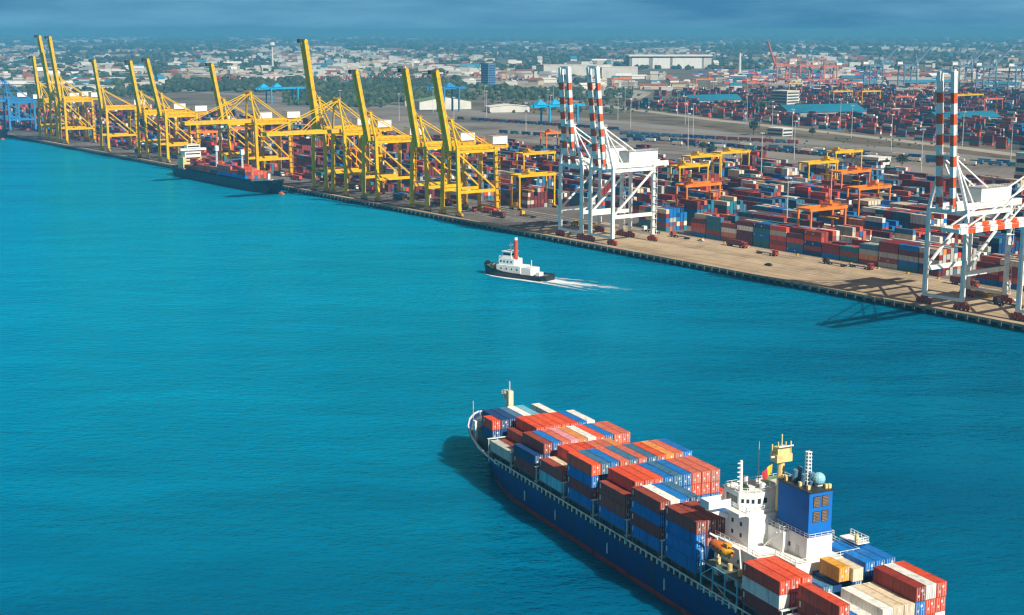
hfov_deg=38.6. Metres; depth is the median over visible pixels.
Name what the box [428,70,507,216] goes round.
ship to shore crane
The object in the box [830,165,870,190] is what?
yard gantry crane
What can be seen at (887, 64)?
town building
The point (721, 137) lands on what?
rail wagon
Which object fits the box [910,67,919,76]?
town building
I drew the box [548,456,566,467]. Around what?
shipping container
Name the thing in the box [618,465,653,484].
shipping container
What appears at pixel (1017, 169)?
window
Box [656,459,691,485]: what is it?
shipping container
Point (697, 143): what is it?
railway track
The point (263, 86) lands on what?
rail gantry crane
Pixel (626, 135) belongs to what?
railway track
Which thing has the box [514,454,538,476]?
shipping container
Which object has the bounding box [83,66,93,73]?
town building
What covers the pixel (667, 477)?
shipping container
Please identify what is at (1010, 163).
parked trailer
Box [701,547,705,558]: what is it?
door
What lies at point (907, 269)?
shipping container
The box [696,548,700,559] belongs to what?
door
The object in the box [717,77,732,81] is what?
town building
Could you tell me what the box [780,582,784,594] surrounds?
door
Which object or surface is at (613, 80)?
town building
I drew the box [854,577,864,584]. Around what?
shipping container
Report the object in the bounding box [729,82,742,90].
town building
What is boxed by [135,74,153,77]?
town building
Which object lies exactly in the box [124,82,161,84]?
town building
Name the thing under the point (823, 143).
wide road
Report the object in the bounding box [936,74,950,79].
town building
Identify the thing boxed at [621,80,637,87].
town building
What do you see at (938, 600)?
door
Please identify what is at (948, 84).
town building
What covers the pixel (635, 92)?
airfield ground
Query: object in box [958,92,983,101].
yard gantry crane
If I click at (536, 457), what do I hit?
door
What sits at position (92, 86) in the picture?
warehouse
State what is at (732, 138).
rail wagon
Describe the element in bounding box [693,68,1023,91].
container stack
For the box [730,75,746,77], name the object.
town building
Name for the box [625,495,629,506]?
door
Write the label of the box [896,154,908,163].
tree
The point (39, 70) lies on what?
town building
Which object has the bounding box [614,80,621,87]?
town building
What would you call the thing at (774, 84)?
town building
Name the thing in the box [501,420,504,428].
door
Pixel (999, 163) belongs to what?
parked trailer
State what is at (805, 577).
shipping container
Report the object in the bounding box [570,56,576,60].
town building
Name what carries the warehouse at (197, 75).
on the land
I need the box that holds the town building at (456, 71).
[448,68,461,75]
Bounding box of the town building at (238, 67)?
[227,65,239,69]
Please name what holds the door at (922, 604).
in the shipping container at (919, 608)
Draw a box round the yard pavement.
[0,92,1023,291]
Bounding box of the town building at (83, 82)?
[72,81,90,84]
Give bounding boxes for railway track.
[285,104,1014,173]
[287,105,1011,174]
[306,105,1014,172]
[336,106,1010,169]
[351,108,1008,170]
[367,107,1014,167]
[370,108,1012,168]
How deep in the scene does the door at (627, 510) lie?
330.06 m
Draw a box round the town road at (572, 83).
[358,68,708,89]
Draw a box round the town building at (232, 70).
[228,68,236,73]
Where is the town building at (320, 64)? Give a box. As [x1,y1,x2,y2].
[314,63,334,65]
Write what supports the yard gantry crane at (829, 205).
on the yard pavement
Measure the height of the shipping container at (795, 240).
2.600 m
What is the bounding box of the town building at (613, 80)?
[611,76,623,83]
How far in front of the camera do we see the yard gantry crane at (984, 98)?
2025.26 m
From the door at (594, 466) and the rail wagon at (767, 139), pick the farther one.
the rail wagon at (767, 139)
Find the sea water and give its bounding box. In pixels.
[0,136,1023,614]
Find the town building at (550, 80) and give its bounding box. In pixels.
[543,78,556,82]
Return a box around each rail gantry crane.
[255,83,304,103]
[426,82,466,111]
[529,99,584,121]
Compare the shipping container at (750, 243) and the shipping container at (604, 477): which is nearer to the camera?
the shipping container at (604, 477)
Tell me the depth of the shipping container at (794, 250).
787.88 m
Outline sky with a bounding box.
[0,0,1023,33]
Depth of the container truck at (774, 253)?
776.57 m
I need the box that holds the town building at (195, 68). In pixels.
[186,67,202,71]
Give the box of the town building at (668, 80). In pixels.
[666,78,678,85]
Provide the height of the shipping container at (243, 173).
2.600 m
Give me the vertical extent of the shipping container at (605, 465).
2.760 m
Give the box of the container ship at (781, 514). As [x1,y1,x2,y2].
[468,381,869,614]
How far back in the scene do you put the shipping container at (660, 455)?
354.36 m
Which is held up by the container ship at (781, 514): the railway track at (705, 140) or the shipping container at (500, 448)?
the shipping container at (500, 448)
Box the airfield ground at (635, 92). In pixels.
[495,81,651,98]
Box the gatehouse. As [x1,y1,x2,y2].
[767,127,792,135]
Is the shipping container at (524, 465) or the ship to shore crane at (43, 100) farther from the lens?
the ship to shore crane at (43, 100)
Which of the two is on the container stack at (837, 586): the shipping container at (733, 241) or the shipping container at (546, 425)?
the shipping container at (546, 425)
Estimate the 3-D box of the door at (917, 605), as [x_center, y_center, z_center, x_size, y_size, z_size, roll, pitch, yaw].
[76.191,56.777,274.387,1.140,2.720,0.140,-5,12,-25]
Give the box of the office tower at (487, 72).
[481,63,495,85]
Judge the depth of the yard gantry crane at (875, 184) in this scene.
902.07 m
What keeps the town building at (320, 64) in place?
on the land
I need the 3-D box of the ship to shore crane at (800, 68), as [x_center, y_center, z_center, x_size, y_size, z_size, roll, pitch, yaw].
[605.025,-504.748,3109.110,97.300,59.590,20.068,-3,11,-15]
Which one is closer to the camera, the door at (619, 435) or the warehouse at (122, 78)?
the door at (619, 435)
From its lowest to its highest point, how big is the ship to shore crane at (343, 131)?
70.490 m
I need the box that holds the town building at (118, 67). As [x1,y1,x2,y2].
[100,66,120,68]
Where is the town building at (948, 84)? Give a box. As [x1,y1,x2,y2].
[926,81,974,87]
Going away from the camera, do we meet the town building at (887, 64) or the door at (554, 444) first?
the door at (554, 444)
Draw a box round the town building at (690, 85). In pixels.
[688,83,694,88]
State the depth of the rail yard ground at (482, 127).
1745.41 m
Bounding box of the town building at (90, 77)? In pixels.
[76,77,109,79]
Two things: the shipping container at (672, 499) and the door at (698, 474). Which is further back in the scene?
the door at (698, 474)
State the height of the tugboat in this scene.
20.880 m
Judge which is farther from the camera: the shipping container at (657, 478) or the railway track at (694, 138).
the railway track at (694, 138)
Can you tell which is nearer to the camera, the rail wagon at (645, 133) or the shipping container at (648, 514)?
the shipping container at (648, 514)
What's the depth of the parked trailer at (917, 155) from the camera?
1368.00 m
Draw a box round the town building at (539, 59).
[537,56,542,64]
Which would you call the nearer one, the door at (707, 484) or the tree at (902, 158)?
the door at (707, 484)
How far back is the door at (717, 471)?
339.38 m
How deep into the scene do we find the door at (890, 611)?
271.50 m
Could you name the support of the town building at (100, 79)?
on the land
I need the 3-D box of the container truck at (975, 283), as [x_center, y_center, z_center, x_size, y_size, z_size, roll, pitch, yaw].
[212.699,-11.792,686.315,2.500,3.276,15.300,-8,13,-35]
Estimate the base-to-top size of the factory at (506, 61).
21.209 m
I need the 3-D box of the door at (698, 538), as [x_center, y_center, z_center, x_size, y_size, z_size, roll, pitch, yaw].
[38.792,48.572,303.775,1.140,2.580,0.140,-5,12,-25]
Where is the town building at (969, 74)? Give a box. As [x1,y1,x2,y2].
[966,71,975,78]
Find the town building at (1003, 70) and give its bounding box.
[994,68,1023,74]
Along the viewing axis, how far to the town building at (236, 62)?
4874.70 m
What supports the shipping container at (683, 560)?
on the container ship at (781, 514)
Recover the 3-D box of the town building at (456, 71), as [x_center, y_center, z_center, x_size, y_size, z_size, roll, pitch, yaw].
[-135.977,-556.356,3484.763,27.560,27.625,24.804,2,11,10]
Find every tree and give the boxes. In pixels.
[698,142,705,152]
[706,145,716,152]
[749,121,759,134]
[809,128,815,133]
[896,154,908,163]
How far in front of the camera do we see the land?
6568.86 m
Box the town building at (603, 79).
[601,77,606,85]
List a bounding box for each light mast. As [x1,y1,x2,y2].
[686,113,690,138]
[760,132,764,172]
[785,177,791,216]
[829,164,835,199]
[921,129,925,171]
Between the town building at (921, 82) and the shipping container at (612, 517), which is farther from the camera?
the town building at (921, 82)
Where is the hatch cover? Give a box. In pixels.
[971,290,1000,297]
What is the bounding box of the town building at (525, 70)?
[513,69,531,72]
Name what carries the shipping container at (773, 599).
on the shipping container at (756, 603)
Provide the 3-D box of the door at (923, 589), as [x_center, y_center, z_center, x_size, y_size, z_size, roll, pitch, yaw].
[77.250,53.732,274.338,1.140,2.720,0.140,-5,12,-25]
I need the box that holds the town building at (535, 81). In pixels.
[528,78,543,84]
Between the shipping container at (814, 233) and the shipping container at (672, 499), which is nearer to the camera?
the shipping container at (672, 499)
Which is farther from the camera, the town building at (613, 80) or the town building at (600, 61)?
the town building at (600, 61)
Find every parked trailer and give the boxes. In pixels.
[632,137,642,140]
[645,138,655,141]
[672,141,682,144]
[686,142,696,145]
[714,144,724,147]
[744,146,755,150]
[891,152,904,156]
[908,154,920,157]
[908,157,920,161]
[924,155,935,157]
[925,158,935,162]
[963,161,977,165]
[970,159,983,163]
[978,158,991,161]
[988,161,1002,165]
[996,159,1009,163]
[1007,162,1014,165]
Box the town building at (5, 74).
[0,71,10,78]
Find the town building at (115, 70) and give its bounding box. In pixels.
[100,69,124,71]
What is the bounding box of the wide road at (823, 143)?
[182,89,1015,163]
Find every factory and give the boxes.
[472,61,493,63]
[495,59,516,63]
[536,65,542,70]
[567,61,589,63]
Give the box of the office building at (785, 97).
[771,90,799,104]
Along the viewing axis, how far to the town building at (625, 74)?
3406.50 m
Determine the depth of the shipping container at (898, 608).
276.18 m
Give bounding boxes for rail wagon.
[619,131,629,133]
[640,132,649,135]
[661,133,671,136]
[672,134,682,137]
[693,135,703,138]
[704,135,714,138]
[715,136,726,139]
[727,136,738,140]
[727,143,736,147]
[739,137,749,140]
[750,138,761,141]
[757,146,766,150]
[763,138,773,141]
[767,147,777,151]
[774,139,785,142]
[778,148,788,152]
[787,140,798,143]
[800,150,810,154]
[811,151,821,155]
[823,152,833,156]
[846,154,857,157]
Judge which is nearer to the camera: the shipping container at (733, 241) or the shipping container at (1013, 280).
the shipping container at (1013, 280)
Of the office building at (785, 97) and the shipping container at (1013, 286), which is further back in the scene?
the office building at (785, 97)
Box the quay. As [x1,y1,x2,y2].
[7,133,1023,332]
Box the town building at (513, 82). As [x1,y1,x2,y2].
[504,80,516,84]
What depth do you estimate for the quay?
742.85 m
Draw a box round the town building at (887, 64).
[880,62,894,67]
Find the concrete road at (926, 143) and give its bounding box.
[469,88,1015,155]
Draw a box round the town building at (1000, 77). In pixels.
[981,75,1023,81]
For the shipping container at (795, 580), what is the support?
on the shipping container at (793, 601)
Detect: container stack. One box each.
[0,103,1023,275]
[190,157,266,178]
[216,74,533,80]
[482,419,872,614]
[626,83,1023,150]
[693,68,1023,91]
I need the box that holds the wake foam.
[485,272,613,289]
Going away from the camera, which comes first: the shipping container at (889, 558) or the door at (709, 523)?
the shipping container at (889, 558)
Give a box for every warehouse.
[66,84,114,90]
[75,77,148,79]
[182,74,277,78]
[241,75,304,80]
[414,96,470,109]
[485,103,529,112]
[543,64,610,77]
[601,66,637,77]
[682,94,742,105]
[773,103,865,116]
[841,157,858,165]
[923,110,1000,120]
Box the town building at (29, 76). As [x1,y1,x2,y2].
[22,72,33,80]
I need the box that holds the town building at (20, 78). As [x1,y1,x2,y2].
[13,75,23,80]
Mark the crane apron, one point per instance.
(480, 216)
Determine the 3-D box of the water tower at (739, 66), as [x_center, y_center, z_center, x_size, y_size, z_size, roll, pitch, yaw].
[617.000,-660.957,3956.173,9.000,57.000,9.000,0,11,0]
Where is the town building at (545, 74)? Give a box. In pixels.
[538,71,551,77]
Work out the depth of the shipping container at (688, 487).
336.35 m
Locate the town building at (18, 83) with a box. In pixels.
[0,81,28,87]
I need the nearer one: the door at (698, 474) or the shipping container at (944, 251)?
the door at (698, 474)
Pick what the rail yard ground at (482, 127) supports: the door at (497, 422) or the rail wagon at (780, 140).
the rail wagon at (780, 140)
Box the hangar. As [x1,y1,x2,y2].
[625,54,712,67]
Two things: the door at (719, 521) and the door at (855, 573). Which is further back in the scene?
the door at (719, 521)
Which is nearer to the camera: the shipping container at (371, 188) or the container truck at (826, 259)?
the container truck at (826, 259)
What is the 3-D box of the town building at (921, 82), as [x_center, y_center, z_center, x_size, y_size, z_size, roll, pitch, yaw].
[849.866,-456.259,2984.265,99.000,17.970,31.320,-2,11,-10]
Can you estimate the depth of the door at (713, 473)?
338.80 m
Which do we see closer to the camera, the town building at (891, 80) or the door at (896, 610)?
the door at (896, 610)
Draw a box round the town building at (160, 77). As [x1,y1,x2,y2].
[155,74,164,83]
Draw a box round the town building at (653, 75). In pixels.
[650,71,658,79]
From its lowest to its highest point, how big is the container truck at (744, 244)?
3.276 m
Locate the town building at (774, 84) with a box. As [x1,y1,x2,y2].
[764,82,788,86]
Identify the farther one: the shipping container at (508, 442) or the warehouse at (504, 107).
the warehouse at (504, 107)
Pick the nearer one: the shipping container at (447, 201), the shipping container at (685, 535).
the shipping container at (685, 535)
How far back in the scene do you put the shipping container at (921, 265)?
719.18 m
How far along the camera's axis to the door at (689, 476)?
336.16 m
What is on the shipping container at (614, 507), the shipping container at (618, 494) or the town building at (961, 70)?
the shipping container at (618, 494)
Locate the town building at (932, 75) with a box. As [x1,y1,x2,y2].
[924,73,948,77]
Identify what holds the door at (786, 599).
in the shipping container at (773, 599)
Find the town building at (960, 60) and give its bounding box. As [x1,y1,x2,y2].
[959,59,978,62]
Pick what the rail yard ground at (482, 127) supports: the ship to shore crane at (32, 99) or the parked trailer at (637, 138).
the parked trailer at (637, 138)
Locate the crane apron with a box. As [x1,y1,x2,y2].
[0,125,597,229]
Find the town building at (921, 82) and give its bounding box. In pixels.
[905,80,950,87]
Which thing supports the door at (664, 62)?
in the hangar
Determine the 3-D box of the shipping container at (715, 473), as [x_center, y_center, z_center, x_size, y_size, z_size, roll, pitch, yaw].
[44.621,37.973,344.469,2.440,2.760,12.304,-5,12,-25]
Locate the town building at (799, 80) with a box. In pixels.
[791,79,803,85]
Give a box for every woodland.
[0,34,1023,91]
[0,76,984,146]
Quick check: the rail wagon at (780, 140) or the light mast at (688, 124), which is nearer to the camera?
the light mast at (688, 124)
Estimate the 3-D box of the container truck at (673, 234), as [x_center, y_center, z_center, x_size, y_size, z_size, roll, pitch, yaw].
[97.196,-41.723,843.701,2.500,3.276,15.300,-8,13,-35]
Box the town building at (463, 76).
[441,75,472,78]
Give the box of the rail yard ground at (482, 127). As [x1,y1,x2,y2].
[186,99,1014,178]
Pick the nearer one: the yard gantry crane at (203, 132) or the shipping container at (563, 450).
the shipping container at (563, 450)
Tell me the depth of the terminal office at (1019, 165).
1152.68 m
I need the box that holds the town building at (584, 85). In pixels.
[577,82,606,88]
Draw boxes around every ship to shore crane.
[0,78,41,129]
[0,86,27,126]
[29,56,78,139]
[34,35,91,141]
[44,36,102,143]
[88,59,146,151]
[124,60,186,158]
[141,58,207,162]
[181,90,300,176]
[205,63,271,170]
[262,97,391,195]
[297,39,371,191]
[348,69,423,201]
[398,68,475,210]
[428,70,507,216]
[555,66,625,239]
[585,66,667,245]
[766,42,794,82]
[775,56,817,83]
[799,57,841,84]
[861,46,899,85]
[895,45,932,85]
[916,69,1021,310]
[941,176,1023,320]
[950,46,987,87]
[973,46,1012,88]
[1006,58,1023,89]
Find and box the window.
[1016,167,1023,171]
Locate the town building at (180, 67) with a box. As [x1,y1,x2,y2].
[177,65,184,70]
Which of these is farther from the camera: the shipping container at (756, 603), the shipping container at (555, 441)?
the shipping container at (555, 441)
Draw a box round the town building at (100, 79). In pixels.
[68,78,104,80]
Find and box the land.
[0,34,1023,158]
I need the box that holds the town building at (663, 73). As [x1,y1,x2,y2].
[658,71,665,79]
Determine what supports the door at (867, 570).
in the shipping container at (866, 563)
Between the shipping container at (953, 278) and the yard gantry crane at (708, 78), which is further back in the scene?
the yard gantry crane at (708, 78)
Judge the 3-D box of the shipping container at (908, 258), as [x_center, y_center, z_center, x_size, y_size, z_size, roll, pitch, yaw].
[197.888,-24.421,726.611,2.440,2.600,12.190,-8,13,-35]
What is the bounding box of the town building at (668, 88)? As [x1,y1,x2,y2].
[659,86,672,90]
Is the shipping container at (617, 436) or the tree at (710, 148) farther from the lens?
the tree at (710, 148)
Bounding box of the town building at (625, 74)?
[616,73,631,80]
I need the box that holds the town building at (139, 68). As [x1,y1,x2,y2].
[133,66,143,73]
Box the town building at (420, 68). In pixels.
[416,66,424,70]
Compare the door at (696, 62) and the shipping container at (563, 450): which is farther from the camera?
the door at (696, 62)
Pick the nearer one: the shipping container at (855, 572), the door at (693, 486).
the shipping container at (855, 572)
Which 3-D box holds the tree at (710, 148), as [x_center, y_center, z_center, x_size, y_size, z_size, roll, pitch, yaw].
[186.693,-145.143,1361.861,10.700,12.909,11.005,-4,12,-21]
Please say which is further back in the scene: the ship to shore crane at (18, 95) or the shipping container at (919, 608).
the ship to shore crane at (18, 95)
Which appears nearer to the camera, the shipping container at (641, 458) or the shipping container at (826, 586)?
the shipping container at (826, 586)
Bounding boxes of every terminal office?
[858,155,890,166]
[1015,152,1023,174]
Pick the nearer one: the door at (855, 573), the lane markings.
the door at (855, 573)
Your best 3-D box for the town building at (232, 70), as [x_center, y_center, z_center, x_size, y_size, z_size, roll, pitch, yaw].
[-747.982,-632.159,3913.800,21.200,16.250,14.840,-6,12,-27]
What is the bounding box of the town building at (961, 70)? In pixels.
[954,67,964,79]
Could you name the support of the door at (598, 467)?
in the shipping container at (584, 463)
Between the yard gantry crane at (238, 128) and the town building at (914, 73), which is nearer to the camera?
the yard gantry crane at (238, 128)
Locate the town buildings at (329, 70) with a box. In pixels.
[0,32,1023,78]
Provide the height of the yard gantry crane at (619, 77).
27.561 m
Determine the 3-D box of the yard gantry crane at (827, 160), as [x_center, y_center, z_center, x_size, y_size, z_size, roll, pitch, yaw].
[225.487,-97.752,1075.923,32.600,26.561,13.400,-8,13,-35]
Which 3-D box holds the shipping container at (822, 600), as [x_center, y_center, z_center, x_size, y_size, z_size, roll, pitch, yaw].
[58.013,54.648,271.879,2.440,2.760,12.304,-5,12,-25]
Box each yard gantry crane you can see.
[184,128,217,144]
[230,125,258,141]
[322,133,354,147]
[350,146,386,175]
[509,169,556,210]
[515,148,555,170]
[539,129,560,147]
[611,76,631,88]
[669,161,709,181]
[675,179,721,205]
[681,151,721,176]
[692,77,713,90]
[712,147,750,176]
[743,80,767,92]
[748,74,771,87]
[785,81,802,94]
[796,200,847,227]
[798,156,838,179]
[801,78,823,88]
[824,147,862,179]
[828,89,852,102]
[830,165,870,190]
[838,81,858,89]
[846,180,891,215]
[857,89,880,101]
[890,94,914,107]
[909,84,933,93]
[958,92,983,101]
[978,96,1002,113]
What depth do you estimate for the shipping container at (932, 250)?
713.77 m
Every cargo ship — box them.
[0,130,7,139]
[170,135,284,194]
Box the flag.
[762,464,772,479]
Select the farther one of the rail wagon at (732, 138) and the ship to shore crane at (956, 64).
the ship to shore crane at (956, 64)
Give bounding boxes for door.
[492,421,495,429]
[496,421,499,429]
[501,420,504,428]
[505,420,508,427]
[509,419,512,427]
[535,456,538,465]
[544,444,547,453]
[548,443,551,452]
[553,443,556,452]
[562,471,565,481]
[592,465,595,475]
[592,477,595,487]
[592,488,595,498]
[596,464,600,474]
[596,476,600,486]
[601,464,605,474]
[606,463,609,473]
[618,434,621,442]
[622,433,625,442]
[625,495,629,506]
[625,507,629,518]
[626,432,629,441]
[632,58,648,65]
[652,58,669,67]
[660,502,664,513]
[660,515,664,525]
[660,527,663,538]
[672,58,701,67]
[674,476,677,484]
[678,475,682,485]
[683,474,686,484]
[687,474,691,484]
[692,473,696,483]
[692,485,696,493]
[696,484,700,494]
[696,522,700,533]
[696,535,700,546]
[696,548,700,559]
[696,561,699,572]
[697,472,700,482]
[701,483,705,493]
[701,521,705,533]
[701,534,705,545]
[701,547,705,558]
[702,472,705,482]
[706,471,710,481]
[706,483,709,493]
[707,520,711,531]
[707,534,711,545]
[711,470,715,480]
[711,482,714,492]
[711,519,715,531]
[715,470,719,480]
[715,481,719,491]
[717,518,721,530]
[722,518,724,529]
[779,596,784,608]
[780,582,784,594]
[784,594,789,607]
[785,581,789,593]
[790,579,795,592]
[790,593,795,606]
[795,578,800,591]
[795,593,797,605]
[839,568,844,581]
[839,606,844,614]
[844,567,849,580]
[844,605,849,614]
[853,569,857,581]
[858,568,862,580]
[865,562,870,575]
[870,561,874,574]
[888,608,892,614]
[893,607,898,614]
[898,606,903,614]
[904,605,909,614]
[909,604,914,614]
[915,603,919,614]
[916,587,920,601]
[920,586,925,600]
[920,601,924,614]
[925,600,930,614]
[926,585,930,598]
[930,599,935,612]
[931,584,935,597]
[935,598,940,611]
[936,583,941,596]
[940,597,945,610]
[941,582,946,595]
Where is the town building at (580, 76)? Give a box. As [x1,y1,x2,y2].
[572,75,584,80]
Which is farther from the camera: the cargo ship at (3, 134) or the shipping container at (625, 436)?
the cargo ship at (3, 134)
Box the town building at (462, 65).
[460,64,478,66]
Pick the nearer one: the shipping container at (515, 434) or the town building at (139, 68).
the shipping container at (515, 434)
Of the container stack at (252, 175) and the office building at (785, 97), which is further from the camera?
the office building at (785, 97)
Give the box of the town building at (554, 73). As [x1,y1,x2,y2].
[551,70,557,77]
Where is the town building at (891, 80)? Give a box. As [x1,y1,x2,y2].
[884,77,932,85]
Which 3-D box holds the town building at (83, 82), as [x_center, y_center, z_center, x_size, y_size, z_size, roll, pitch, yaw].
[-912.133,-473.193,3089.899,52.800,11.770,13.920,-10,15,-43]
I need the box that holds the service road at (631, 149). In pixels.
[237,114,1012,178]
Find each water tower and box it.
[269,42,274,65]
[738,53,740,72]
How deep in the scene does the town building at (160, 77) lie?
2983.16 m
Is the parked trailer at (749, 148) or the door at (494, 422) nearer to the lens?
the door at (494, 422)
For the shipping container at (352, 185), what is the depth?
1103.41 m
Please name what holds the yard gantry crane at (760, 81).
on the land
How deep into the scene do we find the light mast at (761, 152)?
1191.28 m
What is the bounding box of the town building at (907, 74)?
[889,72,932,76]
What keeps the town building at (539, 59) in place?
on the land
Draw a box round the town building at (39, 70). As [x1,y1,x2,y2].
[31,67,48,73]
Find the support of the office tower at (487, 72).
on the land
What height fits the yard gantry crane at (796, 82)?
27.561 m
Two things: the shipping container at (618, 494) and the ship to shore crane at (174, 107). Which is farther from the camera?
the ship to shore crane at (174, 107)
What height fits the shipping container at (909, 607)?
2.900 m
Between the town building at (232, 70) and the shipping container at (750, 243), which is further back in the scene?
the town building at (232, 70)
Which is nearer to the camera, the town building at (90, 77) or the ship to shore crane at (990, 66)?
the ship to shore crane at (990, 66)
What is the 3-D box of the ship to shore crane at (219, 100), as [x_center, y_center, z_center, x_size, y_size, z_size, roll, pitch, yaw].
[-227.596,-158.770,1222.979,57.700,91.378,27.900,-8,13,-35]
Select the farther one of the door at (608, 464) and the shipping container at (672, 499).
the door at (608, 464)
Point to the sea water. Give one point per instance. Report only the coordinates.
(218, 400)
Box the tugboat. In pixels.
[484,237,554,281]
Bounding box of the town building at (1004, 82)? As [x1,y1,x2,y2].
[997,81,1019,86]
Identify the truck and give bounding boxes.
[462,206,476,211]
[520,211,535,217]
[562,220,578,225]
[584,223,604,228]
[641,226,659,233]
[670,231,690,238]
[726,242,747,248]
[756,250,778,255]
[822,257,847,266]
[848,263,874,269]
[950,280,979,286]
[992,297,1023,308]
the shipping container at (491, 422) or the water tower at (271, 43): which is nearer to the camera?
the shipping container at (491, 422)
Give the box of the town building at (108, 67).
[105,64,111,74]
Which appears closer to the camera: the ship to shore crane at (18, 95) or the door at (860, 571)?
the door at (860, 571)
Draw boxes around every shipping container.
[190,158,198,161]
[224,165,232,169]
[238,168,247,171]
[238,171,247,175]
[238,175,247,178]
[292,175,301,178]
[348,183,356,187]
[366,186,374,190]
[393,193,404,198]
[438,199,450,203]
[482,409,508,428]
[483,207,496,211]
[483,415,499,430]
[483,426,499,439]
[490,439,513,461]
[491,408,515,427]
[492,210,505,215]
[499,407,522,416]
[499,438,515,447]
[507,427,523,442]
[508,406,530,415]
[514,443,542,465]
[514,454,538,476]
[516,405,539,414]
[516,416,543,431]
[523,431,551,453]
[524,443,551,457]
[525,415,552,428]
[531,403,555,413]
[532,430,560,452]
[534,414,560,427]
[539,457,566,481]
[539,469,566,492]
[541,429,569,444]
[542,413,569,426]
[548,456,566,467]
[550,412,577,425]
[550,428,578,442]
[557,427,586,441]
[557,444,577,460]
[558,411,586,424]
[566,410,594,423]
[566,426,595,440]
[567,443,585,449]
[567,451,600,476]
[567,463,600,487]
[567,474,598,499]
[567,486,597,510]
[574,424,604,439]
[576,442,594,448]
[578,449,609,474]
[583,423,612,438]
[584,440,603,447]
[586,448,619,466]
[591,422,621,443]
[593,439,612,446]
[595,447,628,465]
[598,493,630,518]
[598,504,630,530]
[599,480,630,506]
[600,421,629,442]
[601,474,607,480]
[602,438,620,444]
[605,446,637,464]
[608,466,643,490]
[613,444,646,462]
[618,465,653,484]
[622,443,656,461]
[628,464,663,482]
[631,485,669,514]
[631,499,664,526]
[631,511,664,538]
[631,523,664,551]
[632,442,665,459]
[638,462,672,481]
[641,441,674,458]
[642,484,679,504]
[646,461,682,485]
[649,439,683,457]
[652,482,689,502]
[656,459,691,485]
[658,438,691,456]
[661,481,699,502]
[664,458,700,484]
[665,504,705,534]
[665,518,705,547]
[665,530,705,560]
[665,543,705,573]
[674,457,710,482]
[676,502,716,532]
[682,485,691,491]
[684,456,719,481]
[686,500,724,530]
[692,483,700,494]
[701,482,709,494]
[706,532,716,545]
[710,481,719,492]
[719,487,723,499]
[726,238,744,245]
[737,220,753,226]
[737,225,752,231]
[737,229,752,235]
[737,234,752,240]
[737,239,752,245]
[741,588,788,614]
[742,560,789,595]
[742,575,789,609]
[753,222,771,229]
[753,227,769,233]
[753,232,769,238]
[753,237,769,243]
[753,241,768,248]
[753,557,800,592]
[764,556,811,582]
[769,239,786,246]
[769,244,785,250]
[770,225,789,231]
[770,230,786,236]
[770,235,786,241]
[786,242,803,248]
[786,247,803,253]
[787,232,803,239]
[787,237,803,244]
[789,592,797,606]
[791,227,809,233]
[797,598,826,614]
[798,582,849,614]
[804,230,824,237]
[804,235,824,241]
[804,240,822,246]
[804,245,821,251]
[804,250,821,256]
[810,229,828,236]
[812,574,832,592]
[819,556,849,581]
[822,242,839,249]
[822,248,839,254]
[822,253,839,259]
[828,592,870,614]
[832,542,874,576]
[836,557,862,581]
[837,540,885,565]
[840,245,858,252]
[840,250,858,257]
[840,255,858,262]
[841,586,892,614]
[851,583,903,614]
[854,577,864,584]
[858,543,895,563]
[859,243,878,250]
[859,248,878,255]
[859,253,877,260]
[859,259,877,265]
[862,582,914,614]
[873,565,925,601]
[873,581,924,614]
[878,252,898,259]
[878,257,897,264]
[878,262,897,269]
[879,241,900,248]
[879,246,898,253]
[883,563,935,599]
[894,561,946,597]
[898,255,918,262]
[898,260,918,267]
[898,265,918,272]
[899,244,920,251]
[899,249,918,256]
[918,268,941,276]
[919,247,942,254]
[919,252,942,260]
[919,258,941,264]
[919,263,941,270]
[925,598,935,614]
[930,247,946,254]
[934,611,944,614]
[935,596,945,611]
[950,275,974,284]
[976,267,998,274]
[976,274,998,280]
[976,278,998,286]
[977,261,999,267]
[981,255,1003,262]
[998,281,1016,289]
[999,271,1023,277]
[999,276,1016,283]
[1000,259,1018,266]
[1000,265,1017,272]
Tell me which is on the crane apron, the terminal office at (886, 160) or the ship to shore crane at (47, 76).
the ship to shore crane at (47, 76)
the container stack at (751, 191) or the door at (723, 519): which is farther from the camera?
the container stack at (751, 191)
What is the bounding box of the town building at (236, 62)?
[223,61,241,64]
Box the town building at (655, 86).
[638,84,667,88]
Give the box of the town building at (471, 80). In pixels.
[462,78,475,83]
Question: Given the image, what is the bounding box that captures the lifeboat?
[709,539,733,557]
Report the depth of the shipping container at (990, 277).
688.03 m
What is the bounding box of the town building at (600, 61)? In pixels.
[591,59,606,63]
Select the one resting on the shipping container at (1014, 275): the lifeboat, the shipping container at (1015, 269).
the shipping container at (1015, 269)
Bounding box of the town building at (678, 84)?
[670,82,697,86]
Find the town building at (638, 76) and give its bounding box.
[632,75,646,78]
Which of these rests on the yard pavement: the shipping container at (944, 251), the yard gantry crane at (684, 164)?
the yard gantry crane at (684, 164)
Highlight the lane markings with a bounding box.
[77,142,1023,321]
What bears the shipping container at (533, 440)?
on the shipping container at (547, 455)
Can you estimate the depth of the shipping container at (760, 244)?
808.50 m
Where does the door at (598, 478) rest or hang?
in the shipping container at (583, 477)
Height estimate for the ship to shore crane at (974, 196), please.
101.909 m
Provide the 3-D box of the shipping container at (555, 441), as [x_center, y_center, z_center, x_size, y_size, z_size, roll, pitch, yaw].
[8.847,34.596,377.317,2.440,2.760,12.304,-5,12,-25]
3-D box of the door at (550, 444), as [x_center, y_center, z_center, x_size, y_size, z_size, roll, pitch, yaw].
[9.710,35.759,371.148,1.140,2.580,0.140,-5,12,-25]
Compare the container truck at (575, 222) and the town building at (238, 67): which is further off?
the town building at (238, 67)
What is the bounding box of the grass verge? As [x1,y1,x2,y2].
[471,103,1015,159]
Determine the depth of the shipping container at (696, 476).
339.20 m

